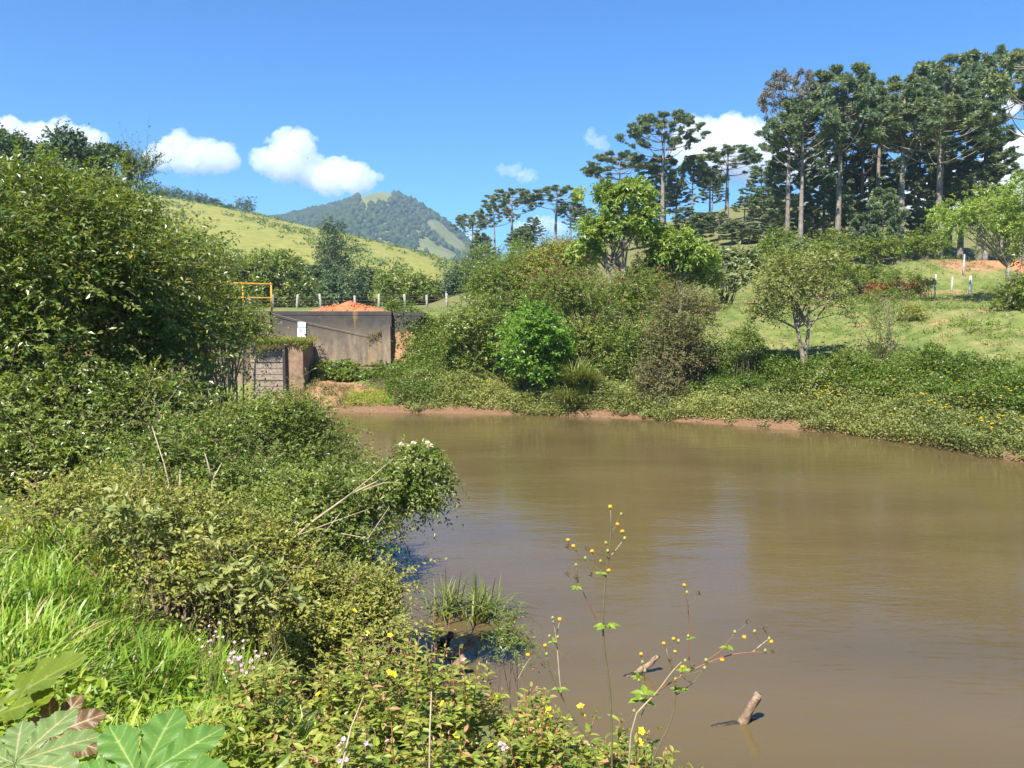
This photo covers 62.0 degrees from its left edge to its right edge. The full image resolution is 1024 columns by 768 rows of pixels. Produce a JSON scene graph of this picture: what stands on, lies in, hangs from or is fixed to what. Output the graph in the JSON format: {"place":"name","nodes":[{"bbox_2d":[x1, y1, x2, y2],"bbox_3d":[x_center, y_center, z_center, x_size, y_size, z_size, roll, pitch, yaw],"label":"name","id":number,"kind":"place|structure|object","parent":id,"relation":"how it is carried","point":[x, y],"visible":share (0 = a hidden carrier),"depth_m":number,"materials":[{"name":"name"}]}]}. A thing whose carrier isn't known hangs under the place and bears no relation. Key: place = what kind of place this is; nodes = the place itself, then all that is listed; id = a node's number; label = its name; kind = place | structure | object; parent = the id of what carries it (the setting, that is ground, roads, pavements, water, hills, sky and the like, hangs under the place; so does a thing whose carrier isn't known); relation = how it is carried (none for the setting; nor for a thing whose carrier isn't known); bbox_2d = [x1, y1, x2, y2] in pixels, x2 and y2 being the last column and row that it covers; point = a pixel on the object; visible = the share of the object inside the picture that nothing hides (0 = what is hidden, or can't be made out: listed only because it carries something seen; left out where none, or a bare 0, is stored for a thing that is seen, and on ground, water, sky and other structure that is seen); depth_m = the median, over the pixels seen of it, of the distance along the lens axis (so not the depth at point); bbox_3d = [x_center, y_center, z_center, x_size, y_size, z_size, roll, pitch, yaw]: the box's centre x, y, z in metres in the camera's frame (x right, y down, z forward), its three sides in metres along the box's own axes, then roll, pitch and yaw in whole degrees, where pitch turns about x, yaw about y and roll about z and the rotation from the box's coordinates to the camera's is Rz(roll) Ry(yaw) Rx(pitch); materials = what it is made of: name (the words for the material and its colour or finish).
{"place":"outdoors","nodes":[
{"label":"outdoors","id":0,"kind":"place"},
{"bbox_2d":[4,188,461,304],"bbox_3d":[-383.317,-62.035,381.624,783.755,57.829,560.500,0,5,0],"label":"hill","id":1,"kind":"structure","parent":0,"point":[251,237],"depth_m":213.09,"materials":[{"name":"green plant"}]},
{"bbox_2d":[124,189,463,297],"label":"pasture tufts","id":2,"kind":"object","parent":1,"relation":"on","point":[443,261],"visible":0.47,"depth_m":228.14,"materials":[{"name":"green plant"}]},
{"bbox_2d":[299,192,467,259],"bbox_3d":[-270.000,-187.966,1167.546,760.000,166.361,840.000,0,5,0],"label":"mountain","id":3,"kind":"structure","parent":0,"point":[449,237],"depth_m":1101.67,"materials":[{"name":"green plant"}]},
{"bbox_2d":[272,190,481,263],"bbox_3d":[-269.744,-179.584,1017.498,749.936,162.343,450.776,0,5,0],"label":"forest","id":4,"kind":"object","parent":3,"relation":"on","point":[396,212],"visible":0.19,"depth_m":1056.22,"materials":[{"name":"plant"}]},
{"bbox_2d":[410,566,499,627],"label":"river grass","id":5,"kind":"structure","parent":0,"point":[446,597],"depth_m":11.31,"materials":[{"name":"plant"}]},
{"bbox_2d":[425,563,537,629],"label":"river grass","id":6,"kind":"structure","parent":0,"point":[477,613],"depth_m":11.14,"materials":[{"name":"plant"}]},
{"bbox_2d":[0,199,1023,765],"bbox_3d":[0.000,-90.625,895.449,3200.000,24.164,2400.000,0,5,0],"label":"ground","id":7,"kind":"structure","parent":0,"point":[984,275],"depth_m":34.50,"materials":[{"name":"green plant"}]},
{"bbox_2d":[0,651,106,767],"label":"castor plant","id":8,"kind":"object","parent":7,"relation":"on","point":[68,726],"visible":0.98,"depth_m":1.71,"materials":[{"name":"green plant"}]},
{"bbox_2d":[0,119,116,196],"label":"tall tree","id":9,"kind":"object","parent":7,"relation":"on","point":[80,148],"visible":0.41,"depth_m":73.37,"materials":[{"name":"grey plant"}]},
{"bbox_2d":[69,491,149,593],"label":"broadleaf weed","id":10,"kind":"object","parent":7,"relation":"on","point":[96,524],"visible":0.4,"depth_m":6.90,"materials":[{"name":"green plant"}]},
{"bbox_2d":[0,125,236,462],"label":"tall shrub","id":11,"kind":"object","parent":7,"relation":"on","point":[38,264],"visible":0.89,"depth_m":11.12,"materials":[{"name":"green plant"}]},
{"bbox_2d":[0,324,238,526],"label":"tall shrub","id":12,"kind":"object","parent":7,"relation":"on","point":[41,448],"visible":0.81,"depth_m":10.11,"materials":[{"name":"green plant"}]},
{"bbox_2d":[100,117,172,380],"bbox_3d":[-10.383,-3.515,23.840,1.878,7.643,1.806,-3,6,-30],"label":"tree","id":13,"kind":"object","parent":7,"relation":"on","point":[131,161],"visible":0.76,"depth_m":23.49,"materials":[{"name":"green plant"}]},
{"bbox_2d":[0,131,272,472],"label":"tall shrub","id":14,"kind":"object","parent":7,"relation":"on","point":[198,325],"visible":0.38,"depth_m":13.17,"materials":[{"name":"green plant"}]},
{"bbox_2d":[0,619,275,767],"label":"creeping weeds","id":15,"kind":"object","parent":7,"relation":"on","point":[65,692],"visible":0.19,"depth_m":4.04,"materials":[{"name":"green plant"}]},
{"bbox_2d":[97,483,194,621],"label":"broadleaf weed","id":16,"kind":"object","parent":7,"relation":"on","point":[150,518],"visible":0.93,"depth_m":6.44,"materials":[{"name":"green plant"}]},
{"bbox_2d":[78,707,228,767],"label":"castor plant","id":17,"kind":"object","parent":7,"relation":"on","point":[118,745],"visible":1,"depth_m":1.54,"materials":[{"name":"green plant"}]},
{"bbox_2d":[0,504,349,767],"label":"long grass","id":18,"kind":"structure","parent":7,"relation":"on","point":[137,657],"depth_m":5.30,"materials":[{"name":"plant"}]},
{"bbox_2d":[42,386,310,591],"bbox_3d":[-3.409,1.228,9.277,2.884,2.293,2.920,-3,6,-26],"label":"shrub","id":19,"kind":"object","parent":7,"relation":"on","point":[193,443],"visible":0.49,"depth_m":9.11,"materials":[{"name":"green plant"}]},
{"bbox_2d":[0,442,384,684],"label":"shrub","id":20,"kind":"object","parent":7,"relation":"on","point":[171,591],"visible":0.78,"depth_m":6.78,"materials":[{"name":"green plant"}]},
{"bbox_2d":[129,209,293,461],"bbox_3d":[-5.974,-0.916,16.838,4.040,5.447,3.928,2,6,17],"label":"tall shrub","id":21,"kind":"object","parent":7,"relation":"on","point":[248,317],"visible":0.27,"depth_m":16.80,"materials":[{"name":"green plant"}]},
{"bbox_2d":[185,511,283,660],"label":"broadleaf weed","id":22,"kind":"object","parent":7,"relation":"on","point":[232,565],"visible":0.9,"depth_m":6.03,"materials":[{"name":"green plant"}]},
{"bbox_2d":[197,242,330,307],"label":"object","id":23,"kind":"object","parent":7,"relation":"on","point":[267,269],"visible":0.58,"depth_m":83.59,"materials":[{"name":"green plant"}]},
{"bbox_2d":[137,367,396,545],"bbox_3d":[-3.335,1.253,11.968,3.749,2.896,3.344,3,6,32],"label":"shrub","id":24,"kind":"object","parent":7,"relation":"on","point":[279,415],"visible":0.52,"depth_m":11.71,"materials":[{"name":"green plant"}]},
{"bbox_2d":[221,544,313,700],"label":"broadleaf weed","id":25,"kind":"object","parent":7,"relation":"on","point":[256,582],"visible":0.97,"depth_m":5.61,"materials":[{"name":"green plant"}]},
{"bbox_2d":[187,653,354,765],"bbox_3d":[-1.015,1.526,3.775,0.763,0.870,0.874,-2,6,-24],"label":"flowering bush","id":26,"kind":"object","parent":7,"relation":"on","point":[256,690],"visible":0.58,"depth_m":3.63,"materials":[{"name":"green plant"}]},
{"bbox_2d":[245,334,318,398],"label":"concrete pier","id":27,"kind":"structure","parent":7,"relation":"on","point":[298,350],"depth_m":34.35,"materials":[{"name":"grey concrete"}]},
{"bbox_2d":[145,433,427,661],"bbox_3d":[-2.187,1.661,8.322,2.756,2.275,2.466,0,5,0],"label":"shrub","id":28,"kind":"object","parent":7,"relation":"on","point":[313,488],"visible":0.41,"depth_m":8.15,"materials":[{"name":"green plant"}]},
{"bbox_2d":[349,433,469,557],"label":"overhanging plant","id":29,"kind":"object","parent":28,"relation":"attached to","point":[425,474],"visible":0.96,"depth_m":8.25,"materials":[{"name":"green plant"}]},
{"bbox_2d":[170,311,424,386],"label":"concrete wall","id":30,"kind":"structure","parent":7,"relation":"on","point":[335,344],"depth_m":35.95,"materials":[{"name":"concrete"}]},
{"bbox_2d":[151,663,457,767],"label":"bank herbs","id":31,"kind":"object","parent":7,"relation":"on","point":[282,761],"visible":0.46,"depth_m":3.38,"materials":[{"name":"green plant"}]},
{"bbox_2d":[308,263,369,306],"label":"belt tree","id":32,"kind":"object","parent":7,"relation":"on","point":[334,288],"visible":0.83,"depth_m":96.08,"materials":[{"name":"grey plant"}]},
{"bbox_2d":[311,214,367,279],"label":"eucalyptus tree","id":33,"kind":"object","parent":7,"relation":"on","point":[330,243],"visible":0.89,"depth_m":106.38,"materials":[{"name":"green plant"}]},
{"bbox_2d":[222,539,462,719],"bbox_3d":[-1.344,1.975,6.626,1.895,1.440,1.906,0,5,0],"label":"shrub","id":34,"kind":"object","parent":7,"relation":"on","point":[370,600],"visible":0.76,"depth_m":6.31,"materials":[{"name":"green plant"}]},
{"bbox_2d":[255,705,440,767],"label":"flowering bush","id":35,"kind":"object","parent":7,"relation":"on","point":[272,752],"visible":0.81,"depth_m":3.03,"materials":[{"name":"green plant"}]},
{"bbox_2d":[309,358,403,381],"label":"wall vine","id":36,"kind":"object","parent":7,"relation":"on","point":[330,371],"depth_m":35.25,"materials":[{"name":"green plant"}]},
{"bbox_2d":[293,639,455,767],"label":"flowering bush","id":37,"kind":"object","parent":7,"relation":"on","point":[376,676],"visible":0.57,"depth_m":3.51,"materials":[{"name":"green plant"}]},
{"bbox_2d":[330,601,463,752],"bbox_3d":[-0.553,1.590,4.412,0.729,1.096,0.893,-2,6,-22],"label":"flowering bush","id":38,"kind":"object","parent":7,"relation":"on","point":[354,640],"visible":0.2,"depth_m":4.45,"materials":[{"name":"green plant"}]},
{"bbox_2d":[359,257,443,306],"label":"belt tree","id":39,"kind":"object","parent":7,"relation":"on","point":[413,288],"visible":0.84,"depth_m":92.04,"materials":[{"name":"green plant"}]},
{"bbox_2d":[339,717,493,767],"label":"flowering bush","id":40,"kind":"object","parent":7,"relation":"on","point":[418,757],"visible":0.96,"depth_m":2.68,"materials":[{"name":"green plant"}]},
{"bbox_2d":[374,633,497,767],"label":"flowering bush","id":41,"kind":"object","parent":7,"relation":"on","point":[412,710],"visible":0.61,"depth_m":3.31,"materials":[{"name":"green plant"}]},
{"bbox_2d":[381,297,490,402],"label":"bank weeds","id":42,"kind":"object","parent":7,"relation":"on","point":[391,307],"visible":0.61,"depth_m":35.32,"materials":[{"name":"green plant"}]},
{"bbox_2d":[428,280,522,389],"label":"flowering shrub","id":43,"kind":"object","parent":7,"relation":"on","point":[481,329],"visible":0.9,"depth_m":34.12,"materials":[{"name":"green plant"}]},
{"bbox_2d":[410,725,573,767],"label":"flowering bush","id":44,"kind":"object","parent":7,"relation":"on","point":[474,756],"visible":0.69,"depth_m":2.84,"materials":[{"name":"green plant"}]},
{"bbox_2d":[449,229,542,300],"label":"feathery shrub","id":45,"kind":"object","parent":7,"relation":"on","point":[480,249],"visible":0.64,"depth_m":59.09,"materials":[{"name":"green plant"}]},
{"bbox_2d":[447,244,556,313],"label":"feathery shrub","id":46,"kind":"object","parent":7,"relation":"on","point":[496,278],"visible":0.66,"depth_m":44.91,"materials":[{"name":"green plant"}]},
{"bbox_2d":[438,658,572,767],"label":"flowering bush","id":47,"kind":"object","parent":7,"relation":"on","point":[513,731],"visible":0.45,"depth_m":3.21,"materials":[{"name":"green plant"}]},
{"bbox_2d":[481,187,544,250],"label":"araucaria tree","id":48,"kind":"object","parent":7,"relation":"on","point":[505,196],"visible":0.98,"depth_m":147.02,"materials":[{"name":"green plant"}]},
{"bbox_2d":[479,597,574,745],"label":"feathery sprig","id":49,"kind":"object","parent":7,"relation":"on","point":[514,639],"visible":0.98,"depth_m":4.73,"materials":[{"name":"green plant"}]},
{"bbox_2d":[479,294,577,400],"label":"bright bush","id":50,"kind":"object","parent":7,"relation":"on","point":[544,338],"visible":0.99,"depth_m":32.27,"materials":[{"name":"green plant"}]},
{"bbox_2d":[464,686,634,767],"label":"flowering bush","id":51,"kind":"object","parent":7,"relation":"on","point":[549,739],"visible":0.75,"depth_m":2.90,"materials":[{"name":"green plant"}]},
{"bbox_2d":[505,231,603,313],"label":"feathery shrub","id":52,"kind":"object","parent":7,"relation":"on","point":[553,247],"visible":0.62,"depth_m":43.96,"materials":[{"name":"green plant"}]},
{"bbox_2d":[532,355,619,407],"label":"grass clump","id":53,"kind":"object","parent":7,"relation":"on","point":[578,382],"visible":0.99,"depth_m":31.69,"materials":[{"name":"plant"}]},
{"bbox_2d":[509,235,672,377],"bbox_3d":[3.477,-2.724,35.765,7.199,6.964,6.414,0,5,0],"label":"pod shrub","id":54,"kind":"object","parent":7,"relation":"on","point":[573,299],"visible":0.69,"depth_m":34.99,"materials":[{"name":"green plant"}]},
{"bbox_2d":[565,505,625,767],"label":"flower stem","id":55,"kind":"object","parent":7,"relation":"on","point":[602,626],"visible":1,"depth_m":2.62,"materials":[{"name":"plant"}]},
{"bbox_2d":[551,303,669,383],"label":"understory shrub","id":56,"kind":"object","parent":7,"relation":"on","point":[617,352],"visible":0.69,"depth_m":33.82,"materials":[{"name":"green plant"}]},
{"bbox_2d":[561,174,675,323],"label":"leafy tree","id":57,"kind":"object","parent":7,"relation":"on","point":[598,230],"visible":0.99,"depth_m":41.04,"materials":[{"name":"green plant"}]},
{"bbox_2d":[571,727,679,767],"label":"flowering bush","id":58,"kind":"object","parent":7,"relation":"on","point":[640,761],"visible":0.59,"depth_m":3.08,"materials":[{"name":"green plant"}]},
{"bbox_2d":[580,149,672,245],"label":"araucaria tree","id":59,"kind":"object","parent":7,"relation":"on","point":[635,159],"visible":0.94,"depth_m":117.51,"materials":[{"name":"green plant"}]},
{"bbox_2d":[619,637,702,767],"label":"flower stem","id":60,"kind":"object","parent":7,"relation":"on","point":[638,698],"visible":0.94,"depth_m":2.60,"materials":[{"name":"green plant"}]},
{"bbox_2d":[614,108,711,221],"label":"araucaria tree","id":61,"kind":"object","parent":7,"relation":"on","point":[635,131],"visible":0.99,"depth_m":111.74,"materials":[{"name":"green plant"}]},
{"bbox_2d":[646,153,683,222],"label":"araucaria tree","id":62,"kind":"object","parent":7,"relation":"on","point":[674,187],"visible":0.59,"depth_m":118.92,"materials":[{"name":"green plant"}]},
{"bbox_2d":[629,352,704,406],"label":"brown shrub","id":63,"kind":"object","parent":7,"relation":"on","point":[666,379],"visible":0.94,"depth_m":31.12,"materials":[{"name":"green plant"}]},
{"bbox_2d":[609,252,737,393],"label":"grey brown shrub","id":64,"kind":"object","parent":7,"relation":"on","point":[682,352],"visible":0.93,"depth_m":31.98,"materials":[{"name":"green plant"}]},
{"bbox_2d":[611,240,739,309],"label":"feathery shrub","id":65,"kind":"object","parent":7,"relation":"on","point":[712,283],"visible":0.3,"depth_m":42.87,"materials":[{"name":"green plant"}]},
{"bbox_2d":[636,223,725,316],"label":"leafy tree","id":66,"kind":"object","parent":7,"relation":"on","point":[681,246],"visible":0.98,"depth_m":41.43,"materials":[{"name":"green plant"}]},
{"bbox_2d":[627,583,775,767],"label":"flower stem","id":67,"kind":"object","parent":7,"relation":"on","point":[643,691],"visible":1,"depth_m":2.55,"materials":[{"name":"plant"}]},
{"bbox_2d":[390,361,1023,461],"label":"bank creepers","id":68,"kind":"object","parent":7,"relation":"on","point":[953,422],"visible":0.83,"depth_m":29.03,"materials":[{"name":"green plant"}]},
{"bbox_2d":[681,240,764,304],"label":"silvery shrub","id":69,"kind":"object","parent":7,"relation":"on","point":[733,258],"visible":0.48,"depth_m":47.92,"materials":[{"name":"green plant"}]},
{"bbox_2d":[685,143,771,222],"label":"araucaria tree","id":70,"kind":"object","parent":7,"relation":"on","point":[749,153],"visible":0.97,"depth_m":112.91,"materials":[{"name":"green plant"}]},
{"bbox_2d":[720,321,771,388],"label":"slope bush","id":71,"kind":"object","parent":7,"relation":"on","point":[752,338],"visible":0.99,"depth_m":31.28,"materials":[{"name":"green plant"}]},
{"bbox_2d":[477,254,1023,368],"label":"slope weeds","id":72,"kind":"object","parent":7,"relation":"on","point":[923,300],"visible":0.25,"depth_m":39.10,"materials":[{"name":"green plant"}]},
{"bbox_2d":[748,221,809,274],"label":"grove bush","id":73,"kind":"object","parent":7,"relation":"on","point":[774,237],"visible":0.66,"depth_m":72.53,"materials":[{"name":"green plant"}]},
{"bbox_2d":[764,134,818,244],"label":"araucaria tree","id":74,"kind":"object","parent":7,"relation":"on","point":[779,175],"visible":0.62,"depth_m":81.84,"materials":[{"name":"green plant"}]},
{"bbox_2d":[756,67,835,233],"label":"araucaria tree","id":75,"kind":"object","parent":7,"relation":"on","point":[774,86],"visible":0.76,"depth_m":77.39,"materials":[{"name":"green plant"}]},
{"bbox_2d":[728,233,876,370],"bbox_3d":[10.559,-2.780,31.471,5.023,5.456,3.840,-2,6,-21],"label":"riverside tree","id":76,"kind":"object","parent":7,"relation":"on","point":[774,290],"visible":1,"depth_m":30.99,"materials":[{"name":"green plant"}]},
{"bbox_2d":[753,96,854,239],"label":"araucaria tree","id":77,"kind":"object","parent":7,"relation":"on","point":[830,126],"visible":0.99,"depth_m":75.55,"materials":[{"name":"green plant"}]},
{"bbox_2d":[624,329,1023,415],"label":"bushes","id":78,"kind":"object","parent":7,"relation":"on","point":[1009,378],"visible":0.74,"depth_m":29.38,"materials":[{"name":"green plant"}]},
{"bbox_2d":[803,175,847,240],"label":"araucaria tree","id":79,"kind":"object","parent":7,"relation":"on","point":[827,185],"visible":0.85,"depth_m":82.21,"materials":[{"name":"green plant"}]},
{"bbox_2d":[796,134,854,239],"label":"araucaria tree","id":80,"kind":"object","parent":7,"relation":"on","point":[824,172],"visible":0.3,"depth_m":89.29,"materials":[{"name":"green plant"}]},
{"bbox_2d":[759,240,905,293],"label":"olive shrub","id":81,"kind":"object","parent":7,"relation":"on","point":[875,275],"visible":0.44,"depth_m":54.60,"materials":[{"name":"green plant"}]},
{"bbox_2d":[780,61,894,257],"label":"araucaria tree","id":82,"kind":"object","parent":7,"relation":"on","point":[862,82],"visible":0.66,"depth_m":75.75,"materials":[{"name":"green plant"}]},
{"bbox_2d":[833,194,872,263],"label":"araucaria tree","id":83,"kind":"object","parent":7,"relation":"on","point":[858,205],"visible":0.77,"depth_m":80.12,"materials":[{"name":"green plant"}]},
{"bbox_2d":[842,146,898,233],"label":"araucaria tree","id":84,"kind":"object","parent":7,"relation":"on","point":[871,177],"visible":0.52,"depth_m":89.38,"materials":[{"name":"green plant"}]},
{"bbox_2d":[845,227,910,268],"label":"grove bush","id":85,"kind":"object","parent":7,"relation":"on","point":[883,244],"visible":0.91,"depth_m":73.43,"materials":[{"name":"green plant"}]},
{"bbox_2d":[842,283,929,360],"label":"sparse shrub","id":86,"kind":"object","parent":7,"relation":"on","point":[886,348],"visible":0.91,"depth_m":31.61,"materials":[{"name":"green plant"}]},
{"bbox_2d":[860,186,911,266],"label":"araucaria tree","id":87,"kind":"object","parent":7,"relation":"on","point":[875,204],"visible":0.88,"depth_m":74.18,"materials":[{"name":"green plant"}]},
{"bbox_2d":[840,78,970,263],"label":"araucaria tree","id":88,"kind":"object","parent":7,"relation":"on","point":[915,91],"visible":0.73,"depth_m":73.31,"materials":[{"name":"green plant"}]},
{"bbox_2d":[884,133,956,257],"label":"araucaria tree","id":89,"kind":"object","parent":7,"relation":"on","point":[914,179],"visible":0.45,"depth_m":85.61,"materials":[{"name":"green plant"}]},
{"bbox_2d":[891,223,960,262],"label":"grove bush","id":90,"kind":"object","parent":7,"relation":"on","point":[920,243],"visible":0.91,"depth_m":70.71,"materials":[{"name":"green plant"}]},
{"bbox_2d":[904,198,952,259],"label":"araucaria tree","id":91,"kind":"object","parent":7,"relation":"on","point":[919,212],"visible":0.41,"depth_m":78.51,"materials":[{"name":"green plant"}]},
{"bbox_2d":[869,96,1015,259],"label":"araucaria tree","id":92,"kind":"object","parent":7,"relation":"on","point":[936,121],"visible":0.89,"depth_m":71.15,"materials":[{"name":"green plant"}]},
{"bbox_2d":[897,51,1002,258],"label":"araucaria tree","id":93,"kind":"object","parent":7,"relation":"on","point":[934,73],"visible":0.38,"depth_m":75.61,"materials":[{"name":"green plant"}]},
{"bbox_2d":[921,115,1011,259],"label":"araucaria tree","id":94,"kind":"object","parent":7,"relation":"on","point":[929,194],"visible":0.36,"depth_m":82.00,"materials":[{"name":"green plant"}]},
{"bbox_2d":[916,167,1023,298],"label":"leafy tree","id":95,"kind":"object","parent":7,"relation":"on","point":[1005,228],"visible":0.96,"depth_m":45.03,"materials":[{"name":"green plant"}]},
{"bbox_2d":[939,43,1023,260],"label":"araucaria tree","id":96,"kind":"object","parent":7,"relation":"on","point":[986,56],"visible":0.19,"depth_m":77.91,"materials":[{"name":"green plant"}]},
{"bbox_2d":[954,127,1023,260],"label":"araucaria tree","id":97,"kind":"object","parent":7,"relation":"on","point":[997,152],"visible":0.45,"depth_m":79.21,"materials":[{"name":"green plant"}]},
{"bbox_2d":[965,49,1023,260],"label":"araucaria tree","id":98,"kind":"object","parent":7,"relation":"on","point":[997,80],"visible":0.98,"depth_m":64.16,"materials":[{"name":"green plant"}]},
{"bbox_2d":[972,227,1023,313],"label":"dark shrub","id":99,"kind":"object","parent":7,"relation":"on","point":[1017,291],"visible":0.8,"depth_m":35.93,"materials":[{"name":"green plant"}]},
{"bbox_2d":[0,0,1023,260],"label":"sky","id":100,"kind":"structure","parent":0,"point":[290,105],"materials":[{"name":"blue"}]},
{"bbox_2d":[185,405,1023,767],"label":"water","id":101,"kind":"structure","parent":0,"point":[875,587],"depth_m":12.79,"materials":[{"name":"liquid"}]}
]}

